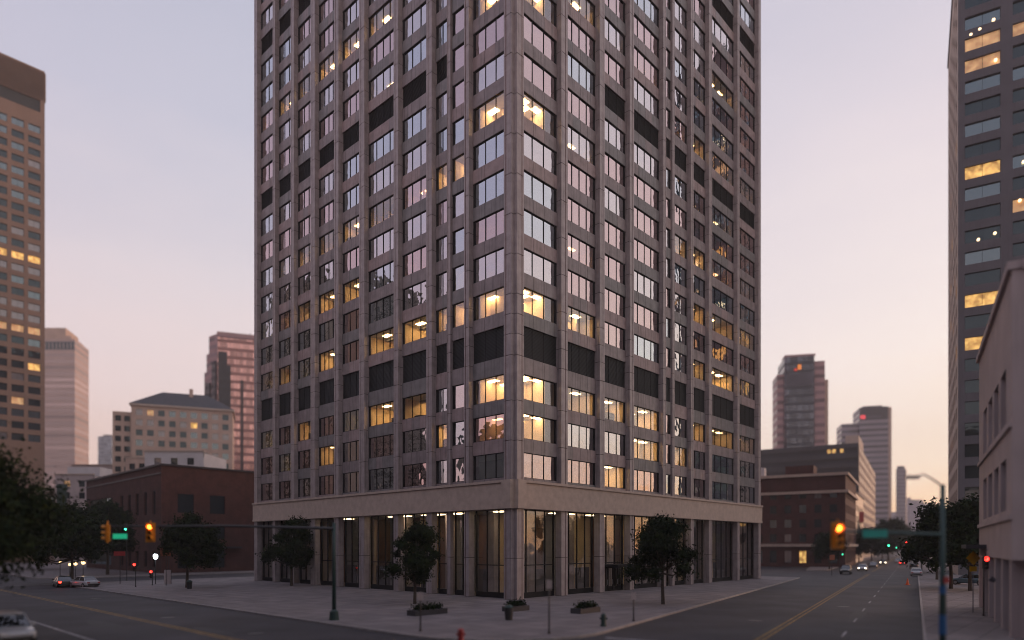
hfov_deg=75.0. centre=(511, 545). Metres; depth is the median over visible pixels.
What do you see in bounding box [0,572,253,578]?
kerb
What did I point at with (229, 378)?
office tower
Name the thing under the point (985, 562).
traffic signal
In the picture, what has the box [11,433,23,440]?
window
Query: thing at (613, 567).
entrance door
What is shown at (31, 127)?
window
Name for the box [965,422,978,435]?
window
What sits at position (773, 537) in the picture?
window
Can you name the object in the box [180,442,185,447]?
window
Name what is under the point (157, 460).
window
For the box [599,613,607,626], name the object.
fire hydrant
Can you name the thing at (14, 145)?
window
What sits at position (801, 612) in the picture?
road marking
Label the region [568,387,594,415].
window
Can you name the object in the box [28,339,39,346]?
window
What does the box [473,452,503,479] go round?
window
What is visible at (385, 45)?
window
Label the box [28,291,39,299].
window
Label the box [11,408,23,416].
window
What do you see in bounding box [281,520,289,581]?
storefront window
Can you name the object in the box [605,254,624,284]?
window
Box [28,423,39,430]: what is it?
window
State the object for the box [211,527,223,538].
window
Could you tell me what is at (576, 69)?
window
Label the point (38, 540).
street tree
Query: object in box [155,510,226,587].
street tree
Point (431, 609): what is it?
planter
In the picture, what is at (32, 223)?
window
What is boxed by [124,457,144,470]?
building
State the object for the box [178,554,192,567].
window
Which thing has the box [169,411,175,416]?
window
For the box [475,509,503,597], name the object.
storefront window
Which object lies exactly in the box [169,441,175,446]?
window
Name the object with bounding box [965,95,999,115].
window
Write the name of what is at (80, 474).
building
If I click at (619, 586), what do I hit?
storefront window
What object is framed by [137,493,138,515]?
window
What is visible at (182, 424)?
window
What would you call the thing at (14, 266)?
window
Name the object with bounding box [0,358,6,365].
window
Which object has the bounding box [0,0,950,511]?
sky
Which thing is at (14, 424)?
window
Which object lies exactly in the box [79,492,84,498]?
window
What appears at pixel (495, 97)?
window
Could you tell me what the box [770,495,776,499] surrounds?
window
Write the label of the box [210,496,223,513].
window
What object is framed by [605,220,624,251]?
window
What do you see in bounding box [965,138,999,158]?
window
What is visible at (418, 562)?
street tree
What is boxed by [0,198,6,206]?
window
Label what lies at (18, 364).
window
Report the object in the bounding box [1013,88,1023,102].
window
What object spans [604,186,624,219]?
window
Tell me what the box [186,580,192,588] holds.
litter bin
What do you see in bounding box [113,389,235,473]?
apartment building
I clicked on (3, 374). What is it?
window
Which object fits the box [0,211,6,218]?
window
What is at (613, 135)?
window
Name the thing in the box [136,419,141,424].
window
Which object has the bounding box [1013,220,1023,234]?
window
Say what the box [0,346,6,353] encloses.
window
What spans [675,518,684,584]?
storefront window
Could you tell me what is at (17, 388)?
window
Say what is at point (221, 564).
window
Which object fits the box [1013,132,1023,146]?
window
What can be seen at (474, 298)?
window
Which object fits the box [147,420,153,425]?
window
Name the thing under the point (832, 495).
window
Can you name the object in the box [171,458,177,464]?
window
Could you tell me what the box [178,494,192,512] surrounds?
window
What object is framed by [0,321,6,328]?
window
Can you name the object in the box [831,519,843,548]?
traffic signal
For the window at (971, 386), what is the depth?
119.28 m
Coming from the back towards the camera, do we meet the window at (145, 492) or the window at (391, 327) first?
the window at (145, 492)
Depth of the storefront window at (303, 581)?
92.83 m
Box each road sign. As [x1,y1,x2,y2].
[829,555,834,575]
[967,551,979,612]
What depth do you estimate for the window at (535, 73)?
68.38 m
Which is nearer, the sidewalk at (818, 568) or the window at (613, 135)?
the window at (613, 135)
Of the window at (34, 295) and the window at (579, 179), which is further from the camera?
the window at (34, 295)
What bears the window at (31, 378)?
in the office tower at (22, 240)
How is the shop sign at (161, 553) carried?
on the sidewalk at (475, 617)
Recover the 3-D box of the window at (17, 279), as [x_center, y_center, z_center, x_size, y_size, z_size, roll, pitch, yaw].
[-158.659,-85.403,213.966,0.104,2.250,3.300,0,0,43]
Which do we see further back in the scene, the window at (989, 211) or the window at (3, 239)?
the window at (3, 239)
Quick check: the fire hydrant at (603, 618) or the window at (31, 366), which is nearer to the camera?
the fire hydrant at (603, 618)
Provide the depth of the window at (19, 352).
213.94 m
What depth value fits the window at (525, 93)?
68.81 m
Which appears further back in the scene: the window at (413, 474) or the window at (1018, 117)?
the window at (1018, 117)
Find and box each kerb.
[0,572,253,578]
[63,576,799,639]
[806,556,877,570]
[918,575,926,639]
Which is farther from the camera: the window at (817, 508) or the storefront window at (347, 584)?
the window at (817, 508)
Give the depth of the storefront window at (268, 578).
101.06 m
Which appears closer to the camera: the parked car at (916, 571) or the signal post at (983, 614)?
the signal post at (983, 614)
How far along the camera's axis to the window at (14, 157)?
213.94 m
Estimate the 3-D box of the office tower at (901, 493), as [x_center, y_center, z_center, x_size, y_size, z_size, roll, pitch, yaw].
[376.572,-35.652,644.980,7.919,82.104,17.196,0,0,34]
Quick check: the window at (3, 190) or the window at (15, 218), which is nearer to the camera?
the window at (3, 190)
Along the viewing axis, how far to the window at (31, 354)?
217.15 m
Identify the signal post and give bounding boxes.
[126,530,126,580]
[982,556,984,615]
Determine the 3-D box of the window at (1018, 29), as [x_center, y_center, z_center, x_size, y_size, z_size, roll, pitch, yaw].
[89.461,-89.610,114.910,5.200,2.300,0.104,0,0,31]
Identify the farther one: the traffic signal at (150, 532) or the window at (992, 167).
the window at (992, 167)
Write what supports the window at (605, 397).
in the office tower at (508, 296)
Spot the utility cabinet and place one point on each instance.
(168, 576)
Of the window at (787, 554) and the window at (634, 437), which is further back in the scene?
the window at (787, 554)
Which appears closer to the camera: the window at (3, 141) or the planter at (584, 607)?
the planter at (584, 607)
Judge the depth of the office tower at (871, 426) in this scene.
466.64 m
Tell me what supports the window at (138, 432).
in the apartment building at (172, 421)
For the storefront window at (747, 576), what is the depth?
106.06 m
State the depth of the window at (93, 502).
156.10 m
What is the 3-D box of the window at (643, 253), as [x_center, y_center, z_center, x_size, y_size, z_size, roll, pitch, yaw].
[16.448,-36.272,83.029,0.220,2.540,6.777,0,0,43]
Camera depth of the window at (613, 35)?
78.28 m
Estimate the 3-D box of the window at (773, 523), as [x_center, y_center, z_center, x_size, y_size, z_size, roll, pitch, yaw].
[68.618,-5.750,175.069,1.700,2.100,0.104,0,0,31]
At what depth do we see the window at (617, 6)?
78.88 m
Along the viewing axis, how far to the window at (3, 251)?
211.29 m
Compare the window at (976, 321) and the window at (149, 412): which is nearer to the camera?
the window at (976, 321)
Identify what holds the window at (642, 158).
in the office tower at (508, 296)
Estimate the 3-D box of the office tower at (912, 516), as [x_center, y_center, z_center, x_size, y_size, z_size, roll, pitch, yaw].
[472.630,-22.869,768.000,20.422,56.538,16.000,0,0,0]
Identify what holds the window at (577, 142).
in the office tower at (508, 296)
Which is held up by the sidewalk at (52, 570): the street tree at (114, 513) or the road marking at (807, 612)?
the street tree at (114, 513)
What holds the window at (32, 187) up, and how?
in the office tower at (22, 240)
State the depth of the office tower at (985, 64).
118.75 m
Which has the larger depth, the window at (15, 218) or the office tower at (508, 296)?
the window at (15, 218)
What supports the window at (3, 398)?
in the office tower at (22, 240)
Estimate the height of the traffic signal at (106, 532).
1.400 m
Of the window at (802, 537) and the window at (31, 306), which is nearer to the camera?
the window at (802, 537)
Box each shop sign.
[114,551,125,583]
[160,548,171,585]
[859,512,863,521]
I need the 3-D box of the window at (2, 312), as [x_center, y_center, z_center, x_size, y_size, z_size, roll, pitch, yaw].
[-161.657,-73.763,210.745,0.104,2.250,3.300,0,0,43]
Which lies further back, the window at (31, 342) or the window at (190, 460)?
the window at (31, 342)
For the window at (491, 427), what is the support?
in the office tower at (508, 296)
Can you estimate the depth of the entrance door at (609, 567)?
77.98 m
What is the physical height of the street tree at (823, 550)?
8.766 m
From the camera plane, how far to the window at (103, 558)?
153.57 m
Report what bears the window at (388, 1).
in the office tower at (508, 296)
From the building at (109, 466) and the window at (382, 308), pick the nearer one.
the window at (382, 308)
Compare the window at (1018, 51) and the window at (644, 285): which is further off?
the window at (1018, 51)
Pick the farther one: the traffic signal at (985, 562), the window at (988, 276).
the window at (988, 276)
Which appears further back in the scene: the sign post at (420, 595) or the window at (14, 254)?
the window at (14, 254)
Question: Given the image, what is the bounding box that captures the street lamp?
[153,554,157,583]
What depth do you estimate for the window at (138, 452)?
236.11 m
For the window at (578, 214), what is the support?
in the office tower at (508, 296)
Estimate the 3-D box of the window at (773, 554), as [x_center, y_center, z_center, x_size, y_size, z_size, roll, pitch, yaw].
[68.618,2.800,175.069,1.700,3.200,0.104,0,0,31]
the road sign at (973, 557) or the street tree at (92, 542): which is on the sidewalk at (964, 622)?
the road sign at (973, 557)
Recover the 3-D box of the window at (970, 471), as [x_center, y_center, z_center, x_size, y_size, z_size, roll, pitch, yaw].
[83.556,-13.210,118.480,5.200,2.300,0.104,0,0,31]
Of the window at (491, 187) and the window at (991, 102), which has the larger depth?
the window at (991, 102)
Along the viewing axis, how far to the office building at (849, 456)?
272.87 m
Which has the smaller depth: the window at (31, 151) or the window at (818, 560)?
the window at (818, 560)
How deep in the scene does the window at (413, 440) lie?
76.04 m
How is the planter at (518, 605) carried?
on the sidewalk at (475, 617)
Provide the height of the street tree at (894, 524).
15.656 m
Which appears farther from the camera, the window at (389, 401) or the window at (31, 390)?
the window at (31, 390)
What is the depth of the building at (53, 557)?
200.00 m
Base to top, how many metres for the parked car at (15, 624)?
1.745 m
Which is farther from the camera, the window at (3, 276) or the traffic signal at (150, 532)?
the window at (3, 276)
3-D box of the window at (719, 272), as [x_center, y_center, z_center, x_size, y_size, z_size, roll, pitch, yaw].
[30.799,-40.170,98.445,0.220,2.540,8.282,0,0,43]
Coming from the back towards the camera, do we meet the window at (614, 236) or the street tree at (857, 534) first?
the street tree at (857, 534)
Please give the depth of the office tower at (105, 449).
620.00 m
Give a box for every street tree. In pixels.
[0,421,100,594]
[14,502,60,568]
[23,500,116,578]
[76,498,139,574]
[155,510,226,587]
[255,515,316,585]
[383,520,444,603]
[614,512,702,603]
[810,531,849,568]
[856,526,894,561]
[856,533,870,562]
[872,516,910,560]
[897,496,978,588]
[898,524,915,550]
[908,522,938,579]
[929,492,978,590]
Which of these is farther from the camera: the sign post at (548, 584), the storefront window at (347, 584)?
the storefront window at (347, 584)
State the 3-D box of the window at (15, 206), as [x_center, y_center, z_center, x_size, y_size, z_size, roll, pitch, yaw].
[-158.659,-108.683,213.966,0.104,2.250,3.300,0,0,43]
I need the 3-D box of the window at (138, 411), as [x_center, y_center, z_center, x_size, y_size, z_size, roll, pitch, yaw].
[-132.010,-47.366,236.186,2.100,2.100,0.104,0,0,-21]
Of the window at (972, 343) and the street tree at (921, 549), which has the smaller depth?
the street tree at (921, 549)
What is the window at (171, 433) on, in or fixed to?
in the apartment building at (172, 421)
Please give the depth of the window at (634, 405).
84.17 m
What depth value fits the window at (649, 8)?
84.09 m
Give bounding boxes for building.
[37,490,54,562]
[54,467,111,563]
[71,464,112,473]
[85,463,253,572]
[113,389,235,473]
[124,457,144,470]
[143,450,225,468]
[760,465,858,567]
[761,435,874,557]
[856,491,863,562]
[961,258,1023,637]
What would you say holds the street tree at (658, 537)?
on the sidewalk at (475, 617)
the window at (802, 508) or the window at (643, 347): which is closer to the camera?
the window at (643, 347)
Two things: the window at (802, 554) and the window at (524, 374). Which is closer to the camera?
the window at (524, 374)
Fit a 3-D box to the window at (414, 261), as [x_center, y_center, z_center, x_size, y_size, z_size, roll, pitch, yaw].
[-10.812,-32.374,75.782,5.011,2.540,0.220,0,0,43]
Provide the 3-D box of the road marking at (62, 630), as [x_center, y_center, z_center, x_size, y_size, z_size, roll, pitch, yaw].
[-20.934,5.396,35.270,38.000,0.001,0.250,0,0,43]
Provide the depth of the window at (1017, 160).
115.81 m
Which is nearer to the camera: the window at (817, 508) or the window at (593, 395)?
the window at (593, 395)
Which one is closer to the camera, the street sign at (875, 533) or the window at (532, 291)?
the street sign at (875, 533)
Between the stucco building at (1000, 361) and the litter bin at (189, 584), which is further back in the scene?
the litter bin at (189, 584)
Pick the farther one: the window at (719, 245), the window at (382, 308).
the window at (719, 245)
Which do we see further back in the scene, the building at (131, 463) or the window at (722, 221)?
the building at (131, 463)
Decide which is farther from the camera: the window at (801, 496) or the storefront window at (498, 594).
the window at (801, 496)
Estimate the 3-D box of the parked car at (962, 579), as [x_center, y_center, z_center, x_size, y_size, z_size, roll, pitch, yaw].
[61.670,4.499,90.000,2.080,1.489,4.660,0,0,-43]
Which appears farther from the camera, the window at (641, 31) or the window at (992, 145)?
the window at (992, 145)
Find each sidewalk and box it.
[0,562,253,577]
[78,576,798,638]
[807,554,883,569]
[917,557,947,571]
[919,574,1023,639]
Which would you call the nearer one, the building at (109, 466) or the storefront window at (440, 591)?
the storefront window at (440, 591)
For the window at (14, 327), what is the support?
in the office tower at (22, 240)
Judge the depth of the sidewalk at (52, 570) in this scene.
131.72 m
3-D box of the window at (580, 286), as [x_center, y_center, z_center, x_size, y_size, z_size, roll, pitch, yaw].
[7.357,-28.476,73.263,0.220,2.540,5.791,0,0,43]
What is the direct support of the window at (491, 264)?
in the office tower at (508, 296)
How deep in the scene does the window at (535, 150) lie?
68.38 m
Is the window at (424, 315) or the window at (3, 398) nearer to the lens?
the window at (424, 315)
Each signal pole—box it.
[110,523,338,620]
[844,474,948,639]
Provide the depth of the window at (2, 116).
211.29 m
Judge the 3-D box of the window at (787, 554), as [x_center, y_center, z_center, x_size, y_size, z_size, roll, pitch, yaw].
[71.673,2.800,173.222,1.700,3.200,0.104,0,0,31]
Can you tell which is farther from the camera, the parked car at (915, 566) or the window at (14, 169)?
the window at (14, 169)
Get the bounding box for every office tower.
[0,52,45,561]
[45,328,88,487]
[98,435,112,463]
[204,331,254,470]
[252,0,762,599]
[773,353,827,448]
[837,405,891,553]
[896,466,906,551]
[907,498,920,524]
[909,501,933,531]
[947,0,1023,574]
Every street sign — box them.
[113,526,126,538]
[862,529,887,537]
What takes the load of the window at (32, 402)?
in the office tower at (22, 240)
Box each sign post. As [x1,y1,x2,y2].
[418,591,422,630]
[546,579,551,633]
[631,592,635,620]
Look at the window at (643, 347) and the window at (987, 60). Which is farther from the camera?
the window at (987, 60)
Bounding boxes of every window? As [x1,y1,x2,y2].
[0,112,6,120]
[0,125,6,132]
[0,137,6,145]
[0,149,6,157]
[0,162,6,169]
[0,174,6,181]
[0,186,6,194]
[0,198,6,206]
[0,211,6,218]
[0,223,6,230]
[0,235,6,243]
[0,248,6,255]
[0,260,6,267]
[0,272,6,279]
[0,284,6,291]
[0,297,6,304]
[0,309,6,316]
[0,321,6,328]
[0,333,6,340]
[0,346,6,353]
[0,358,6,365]
[0,370,6,377]
[0,383,6,389]
[0,395,6,402]
[0,407,6,414]
[0,419,6,426]
[0,432,6,438]
[11,117,23,127]
[11,129,23,139]
[11,141,23,151]
[11,153,23,163]
[11,165,23,175]
[11,177,23,187]
[11,190,23,199]
[11,202,23,211]
[11,214,23,223]
[11,226,23,235]
[11,238,23,247]
[11,250,23,259]
[11,263,23,271]
[11,275,23,283]
[11,287,23,295]
[11,299,23,307]
[11,311,23,319]
[11,323,23,331]
[11,336,23,343]
[11,348,23,356]
[11,360,23,368]
[11,372,23,380]
[11,384,23,392]
[11,396,23,404]
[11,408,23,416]
[11,421,23,428]
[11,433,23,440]
[28,123,39,133]
[28,135,39,145]
[28,147,39,156]
[28,159,39,168]
[28,171,39,180]
[28,183,39,192]
[28,195,39,204]
[28,207,39,216]
[28,219,39,228]
[28,231,39,240]
[28,243,39,251]
[28,255,39,263]
[28,267,39,275]
[28,279,39,287]
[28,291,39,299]
[28,303,39,311]
[28,315,39,323]
[28,327,39,335]
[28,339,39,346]
[28,351,39,358]
[28,363,39,370]
[28,375,39,382]
[28,387,39,394]
[28,399,39,406]
[28,411,39,418]
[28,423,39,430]
[28,435,39,441]
[57,484,67,504]
[79,481,84,486]
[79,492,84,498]
[91,498,110,505]
[91,550,110,564]
[136,409,141,414]
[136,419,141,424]
[136,429,141,434]
[136,440,141,445]
[136,450,141,455]
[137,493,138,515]
[137,551,138,565]
[145,492,146,514]
[145,551,146,566]
[147,410,153,415]
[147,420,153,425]
[147,430,153,435]
[147,440,153,445]
[155,458,160,463]
[158,410,164,416]
[158,421,164,426]
[158,431,164,436]
[158,441,164,446]
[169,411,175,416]
[169,421,175,426]
[169,431,175,436]
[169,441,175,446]
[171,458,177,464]
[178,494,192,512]
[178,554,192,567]
[180,412,185,417]
[180,422,185,427]
[180,432,185,437]
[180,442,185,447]
[188,458,193,464]
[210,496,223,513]
[210,550,223,567]
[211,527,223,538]
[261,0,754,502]
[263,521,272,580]
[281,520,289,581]
[300,519,309,583]
[321,518,333,585]
[345,517,359,587]
[368,29,393,68]
[368,62,393,100]
[368,128,393,164]
[368,161,393,196]
[368,260,393,291]
[368,293,393,323]
[368,434,393,458]
[368,467,393,489]
[369,0,391,37]
[369,194,393,227]
[369,227,393,259]
[369,327,393,355]
[369,401,393,426]
[371,515,393,589]
[402,1,425,40]
[402,141,425,175]
[402,175,426,209]
[402,245,425,276]
[402,315,425,343]
[402,393,425,419]
[402,428,425,453]
[403,0,411,6]
[403,36,425,74]
[403,106,425,141]
[403,210,425,242]
[403,280,426,310]
[403,462,425,486]
[405,513,425,592]
[438,512,446,593]
[455,511,463,594]
[473,0,496,20]
[473,12,503,57]
[473,51,503,95]
[473,90,503,132]
[473,130,503,170]
[473,169,503,208]
[473,208,503,245]
[473,247,503,283]
[473,286,503,320]
[473,374,503,404]
[473,413,503,442]
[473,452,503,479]
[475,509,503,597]
[524,13,556,63]
[524,53,555,100]
[524,92,555,137]
[524,131,555,174]
[524,170,555,211]
[524,209,555,249]
[524,248,555,286]
[524,287,555,323]
[524,374,556,406]
[524,413,556,443]
[524,452,556,480]
[524,509,553,597]
[532,0,556,26]
[567,16,594,61]
[567,197,594,234]
[568,52,594,95]
[568,88,594,130]
[568,124,594,165]
[568,161,594,199]
[568,233,594,269]
[568,269,594,303]
[568,306,594,338]
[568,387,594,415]
[568,423,594,450]
[568,459,594,484]
[568,512,592,593]
[571,0,594,26]
[604,17,624,55]
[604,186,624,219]
[604,288,624,317]
[605,0,624,22]
[605,51,624,88]
[605,118,624,153]
[605,152,624,186]
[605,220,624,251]
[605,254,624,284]
[605,321,624,349]
[605,397,624,422]
[605,431,624,455]
[605,465,624,488]
[605,514,622,589]
[634,0,658,27]
[634,14,658,57]
[634,46,658,88]
[634,78,658,118]
[634,142,658,179]
[634,174,658,210]
[634,206,658,240]
[634,238,658,271]
[634,270,658,301]
[634,302,658,332]
[634,334,658,362]
[634,405,658,431]
[634,437,658,461]
[634,469,658,492]
[634,516,656,588]
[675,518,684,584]
[694,520,702,583]
[712,124,733,159]
[712,151,732,185]
[712,205,733,236]
[712,232,732,262]
[712,259,733,288]
[712,286,733,314]
[712,521,731,581]
[740,522,752,579]
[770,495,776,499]
[770,506,776,513]
[770,520,776,527]
[770,534,776,541]
[770,550,776,562]
[784,491,790,498]
[784,505,790,513]
[784,520,790,527]
[784,534,790,541]
[784,551,790,562]
[799,494,805,498]
[799,505,805,512]
[799,519,805,527]
[799,534,805,541]
[799,551,805,562]
[814,490,820,497]
[814,505,820,512]
[814,519,820,526]
[814,556,820,562]
[830,489,836,497]
[830,504,836,512]
[965,0,990,8]
[965,8,999,30]
[965,29,999,51]
[965,51,999,72]
[965,73,999,94]
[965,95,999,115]
[965,116,999,136]
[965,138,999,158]
[965,160,999,179]
[965,182,999,200]
[965,203,999,222]
[965,225,999,243]
[965,247,999,264]
[965,268,999,286]
[965,291,997,307]
[965,313,989,328]
[965,336,982,350]
[965,358,978,371]
[965,379,978,392]
[965,401,978,414]
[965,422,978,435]
[965,444,978,456]
[965,465,978,478]
[965,487,978,499]
[1013,0,1023,14]
[1013,22,1023,36]
[1013,44,1023,58]
[1013,66,1023,80]
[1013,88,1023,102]
[1013,110,1023,124]
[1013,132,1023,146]
[1013,154,1023,168]
[1013,176,1023,190]
[1013,198,1023,212]
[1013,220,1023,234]
[1013,242,1023,256]
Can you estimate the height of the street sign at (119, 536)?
0.810 m
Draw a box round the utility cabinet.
[164,570,170,583]
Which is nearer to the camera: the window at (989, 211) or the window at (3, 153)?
the window at (989, 211)
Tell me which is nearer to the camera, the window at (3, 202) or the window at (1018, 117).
the window at (1018, 117)
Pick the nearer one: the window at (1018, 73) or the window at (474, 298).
the window at (474, 298)
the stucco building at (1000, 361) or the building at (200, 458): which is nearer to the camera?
the stucco building at (1000, 361)
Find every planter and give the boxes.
[407,600,447,615]
[502,596,528,611]
[570,600,599,613]
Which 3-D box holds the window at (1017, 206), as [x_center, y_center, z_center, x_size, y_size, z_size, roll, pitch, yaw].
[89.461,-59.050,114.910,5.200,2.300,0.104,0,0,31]
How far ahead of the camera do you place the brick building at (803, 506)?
172.10 m
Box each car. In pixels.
[0,610,36,639]
[52,575,71,587]
[69,576,99,587]
[840,565,851,573]
[857,564,867,570]
[869,562,877,567]
[879,559,886,564]
[909,562,918,568]
[910,568,922,575]
[953,574,978,584]
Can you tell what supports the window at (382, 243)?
in the office tower at (508, 296)
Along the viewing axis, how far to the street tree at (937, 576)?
104.26 m
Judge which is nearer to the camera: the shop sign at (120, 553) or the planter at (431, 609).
the planter at (431, 609)
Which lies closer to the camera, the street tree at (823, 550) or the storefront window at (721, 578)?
the storefront window at (721, 578)
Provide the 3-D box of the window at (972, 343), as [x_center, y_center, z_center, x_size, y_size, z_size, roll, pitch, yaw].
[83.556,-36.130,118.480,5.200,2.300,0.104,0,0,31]
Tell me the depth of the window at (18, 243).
213.94 m
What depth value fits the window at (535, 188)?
68.40 m
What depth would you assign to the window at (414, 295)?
76.04 m
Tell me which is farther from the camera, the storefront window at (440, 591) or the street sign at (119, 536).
the storefront window at (440, 591)
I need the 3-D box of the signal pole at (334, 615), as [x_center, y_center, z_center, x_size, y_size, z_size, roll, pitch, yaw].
[-19.094,1.805,44.847,14.554,6.890,0.710,0,0,-21]
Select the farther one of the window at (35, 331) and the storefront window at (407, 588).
the window at (35, 331)
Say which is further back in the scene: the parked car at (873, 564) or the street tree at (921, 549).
the parked car at (873, 564)
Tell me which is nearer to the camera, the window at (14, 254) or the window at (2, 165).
the window at (2, 165)
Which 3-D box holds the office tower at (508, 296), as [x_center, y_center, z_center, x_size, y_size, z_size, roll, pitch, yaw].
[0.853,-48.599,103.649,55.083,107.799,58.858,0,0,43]
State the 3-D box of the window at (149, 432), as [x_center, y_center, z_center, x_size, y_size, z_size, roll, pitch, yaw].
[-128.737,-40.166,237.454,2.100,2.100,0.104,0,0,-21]
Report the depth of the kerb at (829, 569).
146.00 m
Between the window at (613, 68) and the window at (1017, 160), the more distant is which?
the window at (1017, 160)
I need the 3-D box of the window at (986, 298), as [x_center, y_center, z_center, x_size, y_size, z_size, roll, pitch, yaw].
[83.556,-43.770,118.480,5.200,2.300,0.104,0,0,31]
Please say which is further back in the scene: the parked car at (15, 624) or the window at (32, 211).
the window at (32, 211)
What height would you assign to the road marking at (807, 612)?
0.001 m
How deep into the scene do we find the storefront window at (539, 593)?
69.08 m
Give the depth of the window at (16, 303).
213.94 m
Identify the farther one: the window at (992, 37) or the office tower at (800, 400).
the office tower at (800, 400)
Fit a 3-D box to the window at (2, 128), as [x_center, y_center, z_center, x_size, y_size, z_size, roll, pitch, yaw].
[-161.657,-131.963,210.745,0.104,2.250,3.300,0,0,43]
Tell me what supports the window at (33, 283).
in the office tower at (22, 240)
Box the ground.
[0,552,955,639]
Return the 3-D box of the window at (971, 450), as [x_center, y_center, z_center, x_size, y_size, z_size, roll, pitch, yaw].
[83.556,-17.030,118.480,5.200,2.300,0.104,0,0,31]
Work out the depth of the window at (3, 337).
211.29 m
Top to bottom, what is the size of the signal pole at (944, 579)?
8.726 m
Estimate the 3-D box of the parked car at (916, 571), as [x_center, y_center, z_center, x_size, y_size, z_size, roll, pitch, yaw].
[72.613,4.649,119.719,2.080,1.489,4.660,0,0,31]
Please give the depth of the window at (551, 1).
70.14 m
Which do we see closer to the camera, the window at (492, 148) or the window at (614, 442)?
the window at (492, 148)
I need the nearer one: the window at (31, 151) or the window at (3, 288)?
the window at (3, 288)
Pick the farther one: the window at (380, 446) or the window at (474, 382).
the window at (380, 446)
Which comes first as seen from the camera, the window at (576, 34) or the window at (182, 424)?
the window at (576, 34)
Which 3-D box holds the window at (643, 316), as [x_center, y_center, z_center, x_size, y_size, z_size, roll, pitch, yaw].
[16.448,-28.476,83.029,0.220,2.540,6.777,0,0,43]
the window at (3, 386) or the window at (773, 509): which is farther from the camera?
the window at (3, 386)
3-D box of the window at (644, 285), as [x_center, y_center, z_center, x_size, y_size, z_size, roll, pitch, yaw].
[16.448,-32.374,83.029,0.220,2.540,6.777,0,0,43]
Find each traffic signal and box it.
[101,521,109,542]
[132,561,136,570]
[145,520,154,541]
[149,568,152,577]
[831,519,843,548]
[982,553,988,568]
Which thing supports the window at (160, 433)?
in the apartment building at (172, 421)
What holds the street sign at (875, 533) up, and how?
attached to the signal pole at (944, 579)
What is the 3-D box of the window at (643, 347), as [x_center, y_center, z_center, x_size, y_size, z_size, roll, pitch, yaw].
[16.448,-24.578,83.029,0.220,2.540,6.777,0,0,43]
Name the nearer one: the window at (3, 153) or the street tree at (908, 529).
the window at (3, 153)
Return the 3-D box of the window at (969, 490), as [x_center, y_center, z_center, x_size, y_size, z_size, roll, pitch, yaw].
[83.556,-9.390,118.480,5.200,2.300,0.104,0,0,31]
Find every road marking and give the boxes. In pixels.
[0,589,238,639]
[1,590,229,639]
[30,620,92,639]
[606,637,638,639]
[755,574,866,639]
[762,574,868,639]
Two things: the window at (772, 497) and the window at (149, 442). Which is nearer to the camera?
the window at (772, 497)
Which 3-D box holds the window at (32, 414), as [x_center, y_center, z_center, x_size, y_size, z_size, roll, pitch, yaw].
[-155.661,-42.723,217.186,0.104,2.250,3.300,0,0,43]
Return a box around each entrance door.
[608,567,612,590]
[613,567,617,590]
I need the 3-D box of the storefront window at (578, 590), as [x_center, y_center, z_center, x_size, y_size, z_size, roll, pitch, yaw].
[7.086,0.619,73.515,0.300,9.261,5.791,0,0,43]
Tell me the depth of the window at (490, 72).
67.93 m
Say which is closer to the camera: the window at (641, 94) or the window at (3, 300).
the window at (641, 94)
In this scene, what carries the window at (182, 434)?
in the apartment building at (172, 421)
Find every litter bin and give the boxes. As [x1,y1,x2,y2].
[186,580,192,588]
[504,605,513,619]
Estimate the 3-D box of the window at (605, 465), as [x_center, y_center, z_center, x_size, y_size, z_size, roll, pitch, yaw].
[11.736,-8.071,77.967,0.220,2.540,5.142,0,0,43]
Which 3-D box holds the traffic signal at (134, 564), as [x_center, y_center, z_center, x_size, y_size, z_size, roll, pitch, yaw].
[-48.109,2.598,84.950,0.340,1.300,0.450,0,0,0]
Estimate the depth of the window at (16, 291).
213.94 m
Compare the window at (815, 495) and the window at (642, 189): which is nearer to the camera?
the window at (642, 189)
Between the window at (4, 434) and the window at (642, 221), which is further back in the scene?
the window at (4, 434)
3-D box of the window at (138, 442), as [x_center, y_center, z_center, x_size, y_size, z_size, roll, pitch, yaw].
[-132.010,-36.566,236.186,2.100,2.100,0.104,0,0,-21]
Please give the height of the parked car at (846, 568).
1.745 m
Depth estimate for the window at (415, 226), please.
76.06 m
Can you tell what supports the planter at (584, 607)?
on the sidewalk at (475, 617)
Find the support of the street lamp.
on the sidewalk at (475, 617)
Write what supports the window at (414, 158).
in the office tower at (508, 296)
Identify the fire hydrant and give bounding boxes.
[456,628,464,639]
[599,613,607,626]
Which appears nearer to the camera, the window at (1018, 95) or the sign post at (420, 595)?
the sign post at (420, 595)
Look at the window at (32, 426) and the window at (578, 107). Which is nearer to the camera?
the window at (578, 107)
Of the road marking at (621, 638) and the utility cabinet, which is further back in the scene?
the utility cabinet
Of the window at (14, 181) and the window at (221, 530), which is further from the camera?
the window at (14, 181)

